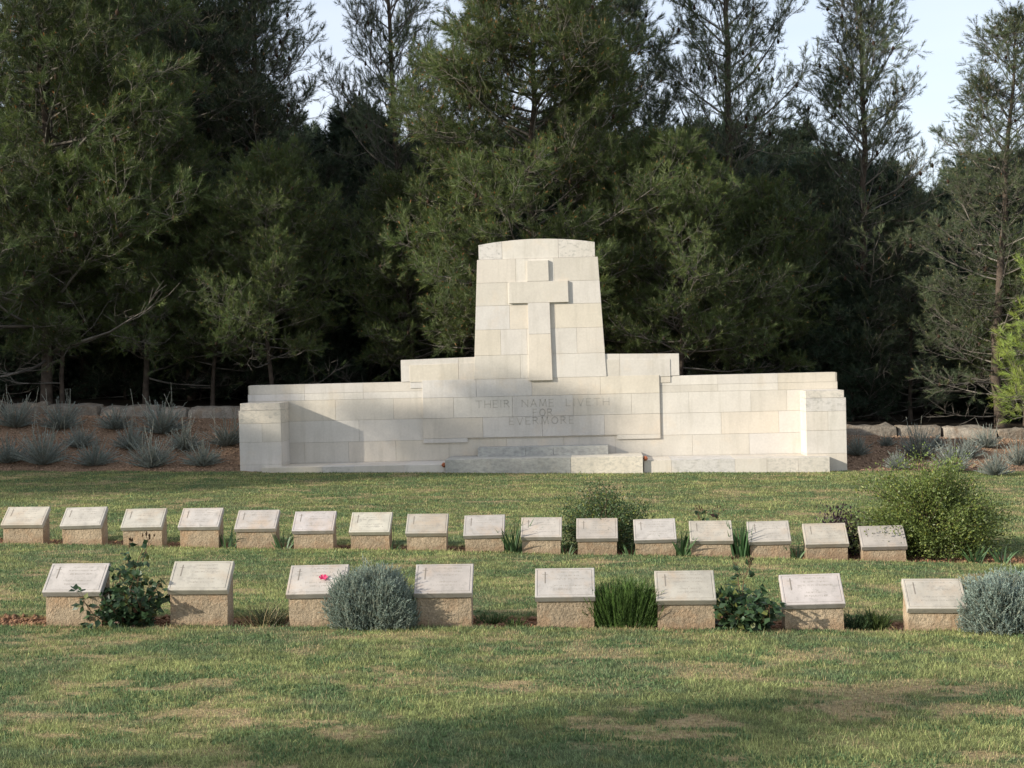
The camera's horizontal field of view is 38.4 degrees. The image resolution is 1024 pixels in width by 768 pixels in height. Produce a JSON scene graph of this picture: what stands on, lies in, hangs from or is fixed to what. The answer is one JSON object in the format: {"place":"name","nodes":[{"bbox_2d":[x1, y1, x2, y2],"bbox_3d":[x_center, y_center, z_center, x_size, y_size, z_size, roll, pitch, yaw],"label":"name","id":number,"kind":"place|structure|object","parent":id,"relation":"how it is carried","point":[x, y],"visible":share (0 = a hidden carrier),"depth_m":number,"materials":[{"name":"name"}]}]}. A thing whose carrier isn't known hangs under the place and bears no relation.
{"place":"outdoors","nodes":[
{"label":"outdoors","id":0,"kind":"place"},
{"bbox_2d":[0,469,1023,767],"bbox_3d":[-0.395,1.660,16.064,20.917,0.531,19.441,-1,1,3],"label":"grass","id":1,"kind":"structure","parent":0,"point":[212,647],"depth_m":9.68,"materials":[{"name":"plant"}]},
{"bbox_2d":[0,366,1023,767],"bbox_3d":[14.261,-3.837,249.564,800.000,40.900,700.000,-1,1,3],"label":"ground","id":2,"kind":"structure","parent":0,"point":[108,398],"depth_m":10.02,"materials":[{"name":"plant"}]},
{"bbox_2d":[0,432,30,462],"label":"lavender plant","id":3,"kind":"object","parent":2,"relation":"on","point":[5,454],"visible":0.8,"depth_m":26.71,"materials":[{"name":"green plant"}]},
{"bbox_2d":[0,387,41,427],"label":"lavender plant","id":4,"kind":"object","parent":2,"relation":"on","point":[18,420],"visible":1,"depth_m":28.32,"materials":[{"name":"green plant"}]},
{"bbox_2d":[0,507,50,543],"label":"grave marker","id":5,"kind":"object","parent":2,"relation":"on","point":[23,524],"visible":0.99,"depth_m":16.36,"materials":[{"name":"stone"}]},
{"bbox_2d":[0,250,59,398],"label":"pine tree","id":6,"kind":"object","parent":2,"relation":"on","point":[21,377],"visible":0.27,"depth_m":33.12,"materials":[{"name":"green plant"}]},
{"bbox_2d":[6,411,75,464],"bbox_3d":[-8.537,0.982,26.672,1.237,0.989,1.203,-2,1,-25],"label":"lavender plant","id":7,"kind":"object","parent":2,"relation":"on","point":[41,456],"visible":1,"depth_m":26.58,"materials":[{"name":"green plant"}]},
{"bbox_2d":[30,389,87,429],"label":"lavender plant","id":8,"kind":"object","parent":2,"relation":"on","point":[58,418],"visible":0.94,"depth_m":28.23,"materials":[{"name":"green plant"}]},
{"bbox_2d":[0,144,151,402],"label":"pine tree","id":9,"kind":"object","parent":2,"relation":"on","point":[29,313],"visible":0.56,"depth_m":29.78,"materials":[{"name":"green plant"}]},
{"bbox_2d":[42,563,110,626],"bbox_3d":[-3.322,1.677,11.256,0.455,0.586,0.254,-1,1,4],"label":"grave marker","id":10,"kind":"object","parent":2,"relation":"on","point":[93,579],"visible":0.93,"depth_m":11.18,"materials":[{"name":"stone"}]},
{"bbox_2d":[59,416,99,447],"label":"lavender plant","id":11,"kind":"object","parent":2,"relation":"on","point":[78,438],"visible":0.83,"depth_m":27.41,"materials":[{"name":"green plant"}]},
{"bbox_2d":[59,507,107,544],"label":"grave marker","id":12,"kind":"object","parent":2,"relation":"on","point":[84,525],"visible":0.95,"depth_m":16.23,"materials":[{"name":"stone"}]},
{"bbox_2d":[65,435,120,465],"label":"lavender plant","id":13,"kind":"object","parent":2,"relation":"on","point":[92,460],"visible":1,"depth_m":26.53,"materials":[{"name":"green plant"}]},
{"bbox_2d":[91,404,140,429],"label":"lavender plant","id":14,"kind":"object","parent":2,"relation":"on","point":[115,421],"visible":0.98,"depth_m":28.21,"materials":[{"name":"green plant"}]},
{"bbox_2d":[0,0,233,403],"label":"pine tree","id":15,"kind":"object","parent":2,"relation":"on","point":[77,81],"visible":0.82,"depth_m":28.93,"materials":[{"name":"green plant"}]},
{"bbox_2d":[69,532,169,628],"bbox_3d":[-2.946,1.530,11.224,0.725,0.788,0.802,-1,1,3],"label":"rose bush","id":16,"kind":"object","parent":2,"relation":"on","point":[133,605],"visible":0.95,"depth_m":11.11,"materials":[{"name":"green plant"}]},
{"bbox_2d":[53,272,185,400],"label":"pine tree","id":17,"kind":"object","parent":2,"relation":"on","point":[120,357],"visible":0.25,"depth_m":33.88,"materials":[{"name":"green plant"}]},
{"bbox_2d":[0,1,238,396],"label":"pine tree","id":18,"kind":"object","parent":2,"relation":"on","point":[39,119],"visible":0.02,"depth_m":34.21,"materials":[{"name":"green plant"}]},
{"bbox_2d":[0,400,239,418],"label":"retaining wall","id":19,"kind":"structure","parent":2,"relation":"on","point":[219,412],"depth_m":29.36,"materials":[{"name":"stone"}]},
{"bbox_2d":[1,2,247,398],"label":"pine tree","id":20,"kind":"object","parent":2,"relation":"on","point":[88,374],"visible":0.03,"depth_m":34.10,"materials":[{"name":"green plant"}]},
{"bbox_2d":[106,413,154,449],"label":"lavender plant","id":21,"kind":"object","parent":2,"relation":"on","point":[131,436],"visible":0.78,"depth_m":27.27,"materials":[{"name":"green plant"}]},
{"bbox_2d":[35,29,249,403],"bbox_3d":[-7.801,-3.388,31.090,4.396,8.161,4.733,-2,1,-33],"label":"pine tree","id":22,"kind":"object","parent":2,"relation":"on","point":[169,150],"visible":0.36,"depth_m":30.47,"materials":[{"name":"green plant"}]},
{"bbox_2d":[120,508,167,546],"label":"grave marker","id":23,"kind":"object","parent":2,"relation":"on","point":[136,523],"visible":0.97,"depth_m":16.10,"materials":[{"name":"stone"}]},
{"bbox_2d":[118,418,184,467],"bbox_3d":[-6.497,1.066,26.471,1.129,0.903,1.099,-1,1,33],"label":"lavender plant","id":24,"kind":"object","parent":2,"relation":"on","point":[154,458],"visible":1,"depth_m":26.37,"materials":[{"name":"green plant"}]},
{"bbox_2d":[39,0,329,400],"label":"pine tree","id":25,"kind":"object","parent":2,"relation":"on","point":[216,46],"visible":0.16,"depth_m":33.35,"materials":[{"name":"green plant"}]},
{"bbox_2d":[165,413,206,450],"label":"lavender plant","id":26,"kind":"object","parent":2,"relation":"on","point":[180,443],"visible":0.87,"depth_m":27.16,"materials":[{"name":"green plant"}]},
{"bbox_2d":[149,311,249,401],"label":"pine tree","id":27,"kind":"object","parent":2,"relation":"on","point":[184,366],"visible":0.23,"depth_m":34.10,"materials":[{"name":"green plant"}]},
{"bbox_2d":[167,561,234,625],"bbox_3d":[-2.361,1.660,11.200,0.460,0.599,0.252,-1,0,3],"label":"grave marker","id":28,"kind":"object","parent":2,"relation":"on","point":[200,592],"visible":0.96,"depth_m":11.12,"materials":[{"name":"stone"}]},
{"bbox_2d":[178,508,223,547],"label":"grave marker","id":29,"kind":"object","parent":2,"relation":"on","point":[199,527],"visible":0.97,"depth_m":15.99,"materials":[{"name":"stone"}]},
{"bbox_2d":[178,437,228,466],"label":"lavender plant","id":30,"kind":"object","parent":2,"relation":"on","point":[203,460],"visible":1,"depth_m":26.40,"materials":[{"name":"green plant"}]},
{"bbox_2d":[118,181,304,405],"bbox_3d":[-6.232,-1.869,31.310,4.252,5.072,3.699,-2,1,-29],"label":"pine tree","id":31,"kind":"object","parent":2,"relation":"on","point":[201,221],"visible":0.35,"depth_m":30.80,"materials":[{"name":"green plant"}]},
{"bbox_2d":[200,409,239,445],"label":"lavender plant","id":32,"kind":"object","parent":2,"relation":"on","point":[227,439],"visible":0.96,"depth_m":27.36,"materials":[{"name":"green plant"}]},
{"bbox_2d":[142,0,312,397],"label":"pine tree","id":33,"kind":"object","parent":2,"relation":"on","point":[224,156],"visible":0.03,"depth_m":35.33,"materials":[{"name":"green plant"}]},
{"bbox_2d":[234,510,279,548],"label":"grave marker","id":34,"kind":"object","parent":2,"relation":"on","point":[255,528],"visible":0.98,"depth_m":15.88,"materials":[{"name":"stone"}]},
{"bbox_2d":[167,133,357,384],"bbox_3d":[-5.265,-2.230,30.468,3.945,5.978,4.536,-1,1,30],"label":"pine tree","id":35,"kind":"object","parent":2,"relation":"on","point":[281,173],"visible":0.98,"depth_m":30.03,"materials":[{"name":"green plant"}]},
{"bbox_2d":[251,603,289,626],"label":"plant","id":36,"kind":"object","parent":2,"relation":"on","point":[259,617],"visible":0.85,"depth_m":11.24,"materials":[{"name":"green plant"}]},
{"bbox_2d":[191,0,360,384],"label":"pine tree","id":37,"kind":"object","parent":2,"relation":"on","point":[293,107],"visible":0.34,"depth_m":34.22,"materials":[{"name":"green plant"}]},
{"bbox_2d":[292,511,336,548],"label":"grave marker","id":38,"kind":"object","parent":2,"relation":"on","point":[316,529],"visible":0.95,"depth_m":15.76,"materials":[{"name":"stone"}]},
{"bbox_2d":[263,230,366,384],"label":"pine tree","id":39,"kind":"object","parent":2,"relation":"on","point":[334,355],"visible":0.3,"depth_m":32.55,"materials":[{"name":"green plant"}]},
{"bbox_2d":[286,564,349,626],"bbox_3d":[-1.463,1.669,11.149,0.446,0.572,0.254,-2,1,4],"label":"grave marker","id":40,"kind":"object","parent":2,"relation":"on","point":[306,591],"visible":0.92,"depth_m":11.08,"materials":[{"name":"stone"}]},
{"bbox_2d":[279,150,386,382],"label":"pine tree","id":41,"kind":"object","parent":2,"relation":"on","point":[332,178],"visible":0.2,"depth_m":34.02,"materials":[{"name":"green plant"}]},
{"bbox_2d":[306,252,424,383],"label":"pine tree","id":42,"kind":"object","parent":2,"relation":"on","point":[376,366],"visible":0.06,"depth_m":33.82,"materials":[{"name":"green plant"}]},
{"bbox_2d":[299,90,433,381],"bbox_3d":[-3.716,-3.316,37.516,4.765,8.252,6.080,-1,1,-3],"label":"pine tree","id":43,"kind":"object","parent":2,"relation":"on","point":[337,127],"visible":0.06,"depth_m":36.99,"materials":[{"name":"green plant"}]},
{"bbox_2d":[318,554,421,630],"bbox_3d":[-1.062,1.591,11.085,0.801,0.633,0.657,-1,1,3],"label":"lavender bush","id":44,"kind":"object","parent":2,"relation":"on","point":[358,601],"visible":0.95,"depth_m":10.92,"materials":[{"name":"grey plant"}]},
{"bbox_2d":[349,512,392,549],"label":"grave marker","id":45,"kind":"object","parent":2,"relation":"on","point":[370,530],"visible":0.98,"depth_m":15.65,"materials":[{"name":"stone"}]},
{"bbox_2d":[313,0,470,379],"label":"pine tree","id":46,"kind":"object","parent":2,"relation":"on","point":[389,60],"visible":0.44,"depth_m":33.38,"materials":[{"name":"green plant"}]},
{"bbox_2d":[330,162,478,382],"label":"pine tree","id":47,"kind":"object","parent":2,"relation":"on","point":[381,287],"visible":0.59,"depth_m":31.01,"materials":[{"name":"green plant"}]},
{"bbox_2d":[405,514,448,550],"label":"grave marker","id":48,"kind":"object","parent":2,"relation":"on","point":[424,531],"visible":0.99,"depth_m":15.55,"materials":[{"name":"stone"}]},
{"bbox_2d":[395,240,476,381],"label":"pine tree","id":49,"kind":"object","parent":2,"relation":"on","point":[450,354],"visible":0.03,"depth_m":32.37,"materials":[{"name":"green plant"}]},
{"bbox_2d":[356,112,524,381],"bbox_3d":[-1.684,-2.940,36.016,4.420,7.655,5.641,-1,1,15],"label":"pine tree","id":50,"kind":"object","parent":2,"relation":"on","point":[429,167],"depth_m":35.51,"materials":[{"name":"green plant"}]},
{"bbox_2d":[414,564,473,626],"bbox_3d":[-0.508,1.658,11.095,0.437,0.575,0.253,-1,1,2],"label":"grave marker","id":51,"kind":"object","parent":2,"relation":"on","point":[443,593],"visible":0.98,"depth_m":11.02,"materials":[{"name":"stone"}]},
{"bbox_2d":[463,514,504,551],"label":"grave marker","id":52,"kind":"object","parent":2,"relation":"on","point":[480,533],"visible":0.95,"depth_m":15.44,"materials":[{"name":"stone"}]},
{"bbox_2d":[0,537,1023,630],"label":"soil crumbs","id":53,"kind":"object","parent":2,"relation":"on","point":[12,620],"visible":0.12,"depth_m":11.72,"materials":[{"name":"soil"}]},
{"bbox_2d":[0,412,1023,471],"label":"bark mulch","id":54,"kind":"object","parent":2,"relation":"on","point":[852,435],"visible":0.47,"depth_m":27.18,"materials":[{"name":"wood"}]},
{"bbox_2d":[130,388,194,433],"bbox_3d":[-6.644,0.463,28.028,1.203,0.989,1.237,-1,1,21],"label":"lavender plant","id":55,"kind":"object","parent":54,"relation":"on","point":[160,425],"visible":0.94,"depth_m":27.92,"materials":[{"name":"grey plant"}]},
{"bbox_2d":[495,517,534,552],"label":"iris plant","id":56,"kind":"object","parent":2,"relation":"on","point":[513,545],"visible":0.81,"depth_m":15.41,"materials":[{"name":"green plant"}]},
{"bbox_2d":[376,0,683,357],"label":"pine tree","id":57,"kind":"object","parent":2,"relation":"on","point":[563,29],"visible":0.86,"depth_m":29.24,"materials":[{"name":"green plant"}]},
{"bbox_2d":[521,517,561,553],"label":"grave marker","id":58,"kind":"object","parent":2,"relation":"on","point":[543,535],"visible":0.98,"depth_m":15.33,"materials":[{"name":"stone"}]},
{"bbox_2d":[239,239,846,472],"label":"memorial wall","id":59,"kind":"structure","parent":2,"relation":"on","point":[541,381],"depth_m":26.35,"materials":[{"name":"stone"}]},
{"bbox_2d":[473,156,616,356],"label":"pine tree","id":60,"kind":"object","parent":2,"relation":"on","point":[544,207],"visible":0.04,"depth_m":36.67,"materials":[{"name":"green plant"}]},
{"bbox_2d":[535,568,594,627],"bbox_3d":[0.401,1.669,11.044,0.447,0.548,0.257,-1,1,2],"label":"grave marker","id":61,"kind":"object","parent":2,"relation":"on","point":[560,593],"visible":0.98,"depth_m":10.96,"materials":[{"name":"stone"}]},
{"bbox_2d":[576,518,617,554],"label":"grave marker","id":62,"kind":"object","parent":2,"relation":"on","point":[597,536],"visible":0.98,"depth_m":15.23,"materials":[{"name":"stone"}]},
{"bbox_2d":[548,471,660,549],"bbox_3d":[0.985,1.350,15.721,1.192,0.841,0.930,-1,1,3],"label":"feathery shrub","id":63,"kind":"object","parent":2,"relation":"on","point":[625,522],"visible":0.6,"depth_m":15.69,"materials":[{"name":"green plant"}]},
{"bbox_2d":[582,576,663,628],"bbox_3d":[0.819,1.635,11.053,0.759,0.421,0.514,-1,1,3],"label":"green clump","id":64,"kind":"object","parent":2,"relation":"on","point":[631,606],"visible":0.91,"depth_m":10.95,"materials":[{"name":"green plant"}]},
{"bbox_2d":[533,0,713,374],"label":"pine tree","id":65,"kind":"object","parent":2,"relation":"on","point":[630,7],"visible":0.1,"depth_m":33.83,"materials":[{"name":"green plant"}]},
{"bbox_2d":[633,518,676,555],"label":"grave marker","id":66,"kind":"object","parent":2,"relation":"on","point":[655,537],"visible":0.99,"depth_m":15.13,"materials":[{"name":"stone"}]},
{"bbox_2d":[654,570,716,628],"bbox_3d":[1.294,1.675,10.991,0.443,0.539,0.252,-1,1,2],"label":"grave marker","id":67,"kind":"object","parent":2,"relation":"on","point":[687,599],"visible":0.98,"depth_m":10.91,"materials":[{"name":"stone"}]},
{"bbox_2d":[587,121,809,374],"bbox_3d":[3.511,-2.292,29.979,5.103,6.522,4.439,-1,1,11],"label":"pine tree","id":68,"kind":"object","parent":2,"relation":"on","point":[697,239],"visible":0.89,"depth_m":29.58,"materials":[{"name":"green plant"}]},
{"bbox_2d":[689,520,732,556],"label":"grave marker","id":69,"kind":"object","parent":2,"relation":"on","point":[712,537],"visible":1,"depth_m":15.03,"materials":[{"name":"stone"}]},
{"bbox_2d":[621,0,836,374],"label":"pine tree","id":70,"kind":"object","parent":2,"relation":"on","point":[728,114],"visible":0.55,"depth_m":31.57,"materials":[{"name":"green plant"}]},
{"bbox_2d":[693,116,769,224],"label":"pine tree","id":71,"kind":"object","parent":2,"relation":"on","point":[744,149],"visible":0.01,"depth_m":42.49,"materials":[{"name":"green plant"}]},
{"bbox_2d":[686,263,778,374],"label":"pine tree","id":72,"kind":"object","parent":2,"relation":"on","point":[746,371],"visible":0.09,"depth_m":31.56,"materials":[{"name":"green plant"}]},
{"bbox_2d":[726,519,752,557],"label":"iris plant","id":73,"kind":"object","parent":2,"relation":"on","point":[742,549],"visible":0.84,"depth_m":15.01,"materials":[{"name":"green plant"}]},
{"bbox_2d":[712,555,785,632],"bbox_3d":[1.661,1.600,10.890,0.719,0.644,0.600,-1,1,3],"label":"rose bush","id":74,"kind":"object","parent":2,"relation":"on","point":[749,613],"visible":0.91,"depth_m":10.85,"materials":[{"name":"green plant"}]},
{"bbox_2d":[669,168,844,380],"bbox_3d":[5.076,-1.828,31.534,3.822,5.616,4.394,-1,1,42],"label":"pine tree","id":75,"kind":"object","parent":2,"relation":"on","point":[761,231],"visible":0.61,"depth_m":30.98,"materials":[{"name":"green plant"}]},
{"bbox_2d":[746,521,790,557],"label":"grave marker","id":76,"kind":"object","parent":2,"relation":"on","point":[772,539],"visible":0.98,"depth_m":14.93,"materials":[{"name":"stone"}]},
{"bbox_2d":[755,115,833,164],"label":"pine tree","id":77,"kind":"object","parent":2,"relation":"on","point":[804,138],"visible":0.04,"depth_m":64.94,"materials":[{"name":"green plant"}]},
{"bbox_2d":[708,150,895,371],"bbox_3d":[7.010,-2.405,36.776,5.041,6.841,3.950,-1,1,0],"label":"pine tree","id":78,"kind":"object","parent":2,"relation":"on","point":[776,172],"visible":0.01,"depth_m":36.28,"materials":[{"name":"green plant"}]},
{"bbox_2d":[778,573,845,629],"bbox_3d":[2.231,1.684,10.936,0.452,0.519,0.252,-2,1,3],"label":"grave marker","id":79,"kind":"object","parent":2,"relation":"on","point":[815,601],"visible":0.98,"depth_m":10.86,"materials":[{"name":"stone"}]},
{"bbox_2d":[802,523,848,559],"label":"grave marker","id":80,"kind":"object","parent":2,"relation":"on","point":[827,541],"visible":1,"depth_m":14.83,"materials":[{"name":"stone"}]},
{"bbox_2d":[763,150,889,393],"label":"pine tree","id":81,"kind":"object","parent":2,"relation":"on","point":[807,181],"visible":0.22,"depth_m":32.25,"materials":[{"name":"green plant"}]},
{"bbox_2d":[774,265,881,421],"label":"pine tree","id":82,"kind":"object","parent":2,"relation":"on","point":[830,289],"visible":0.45,"depth_m":31.40,"materials":[{"name":"green plant"}]},
{"bbox_2d":[816,502,864,554],"bbox_3d":[3.376,1.507,15.272,0.686,0.598,0.630,-1,1,3],"label":"purple sedum","id":83,"kind":"object","parent":2,"relation":"on","point":[839,518],"visible":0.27,"depth_m":15.22,"materials":[{"name":"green plant"}]},
{"bbox_2d":[801,274,905,420],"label":"pine tree","id":84,"kind":"object","parent":2,"relation":"on","point":[859,401],"visible":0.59,"depth_m":31.47,"materials":[{"name":"green plant"}]},
{"bbox_2d":[843,610,871,630],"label":"plant","id":85,"kind":"object","parent":2,"relation":"on","point":[856,623],"visible":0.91,"depth_m":10.93,"materials":[{"name":"green plant"}]},
{"bbox_2d":[782,0,960,418],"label":"pine tree","id":86,"kind":"object","parent":2,"relation":"on","point":[862,16],"visible":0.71,"depth_m":31.98,"materials":[{"name":"green plant"}]},
{"bbox_2d":[854,607,891,630],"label":"plant","id":87,"kind":"object","parent":2,"relation":"on","point":[880,620],"visible":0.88,"depth_m":10.95,"materials":[{"name":"green plant"}]},
{"bbox_2d":[858,525,907,561],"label":"grave marker","id":88,"kind":"object","parent":2,"relation":"on","point":[876,546],"visible":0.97,"depth_m":14.73,"materials":[{"name":"stone"}]},
{"bbox_2d":[830,154,956,414],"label":"pine tree","id":89,"kind":"object","parent":2,"relation":"on","point":[890,176],"visible":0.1,"depth_m":35.77,"materials":[{"name":"green plant"}]},
{"bbox_2d":[848,204,984,422],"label":"pine tree","id":90,"kind":"object","parent":2,"relation":"on","point":[908,286],"visible":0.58,"depth_m":31.64,"materials":[{"name":"green plant"}]},
{"bbox_2d":[896,416,947,457],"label":"lavender plant","id":91,"kind":"object","parent":2,"relation":"on","point":[920,440],"visible":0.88,"depth_m":26.39,"materials":[{"name":"grey plant"}]},
{"bbox_2d":[828,442,1023,560],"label":"green bush","id":92,"kind":"object","parent":2,"relation":"on","point":[949,520],"visible":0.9,"depth_m":14.94,"materials":[{"name":"green plant"}]},
{"bbox_2d":[901,579,967,630],"bbox_3d":[3.124,1.697,10.888,0.434,0.487,0.254,-1,1,4],"label":"grave marker","id":93,"kind":"object","parent":2,"relation":"on","point":[927,604],"visible":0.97,"depth_m":10.82,"materials":[{"name":"stone"}]},
{"bbox_2d":[846,422,1023,439],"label":"retaining wall","id":94,"kind":"structure","parent":2,"relation":"on","point":[885,428],"depth_m":28.44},
{"bbox_2d":[909,179,970,400],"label":"pine tree","id":95,"kind":"object","parent":2,"relation":"on","point":[941,204],"visible":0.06,"depth_m":43.68,"materials":[{"name":"green plant"}]},
{"bbox_2d":[925,430,976,471],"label":"lavender plant","id":96,"kind":"object","parent":2,"relation":"on","point":[950,453],"visible":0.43,"depth_m":25.00,"materials":[{"name":"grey plant"}]},
{"bbox_2d":[896,0,1023,427],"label":"pine tree","id":97,"kind":"object","parent":2,"relation":"on","point":[983,85],"visible":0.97,"depth_m":29.30,"materials":[{"name":"green plant"}]},
{"bbox_2d":[933,144,997,255],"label":"pine tree","id":98,"kind":"object","parent":2,"relation":"on","point":[950,162],"visible":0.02,"depth_m":48.50,"materials":[{"name":"green plant"}]},
{"bbox_2d":[922,155,1023,416],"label":"pine tree","id":99,"kind":"object","parent":2,"relation":"on","point":[962,273],"visible":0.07,"depth_m":35.19,"materials":[{"name":"green plant"}]},
{"bbox_2d":[939,298,1019,420],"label":"pine tree","id":100,"kind":"object","parent":2,"relation":"on","point":[959,407],"visible":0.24,"depth_m":33.29,"materials":[{"name":"green plant"}]},
{"bbox_2d":[948,228,1023,425],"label":"pine tree","id":101,"kind":"object","parent":2,"relation":"on","point":[989,282],"visible":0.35,"depth_m":30.80,"materials":[{"name":"green plant"}]},
{"bbox_2d":[952,560,1023,635],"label":"lavender bush","id":102,"kind":"object","parent":2,"relation":"on","point":[995,604],"visible":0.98,"depth_m":10.66,"materials":[{"name":"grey plant"}]},
{"bbox_2d":[974,443,1014,475],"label":"lavender plant","id":103,"kind":"object","parent":2,"relation":"on","point":[993,468],"visible":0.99,"depth_m":24.34,"materials":[{"name":"grey plant"}]},
{"bbox_2d":[988,245,1023,424],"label":"pine tree","id":104,"kind":"object","parent":2,"relation":"on","point":[1016,381],"visible":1,"depth_m":27.46,"materials":[{"name":"green plant"}]},
{"bbox_2d":[0,0,1023,191],"label":"sky","id":105,"kind":"structure","parent":0,"point":[942,23],"materials":[{"name":"white"}]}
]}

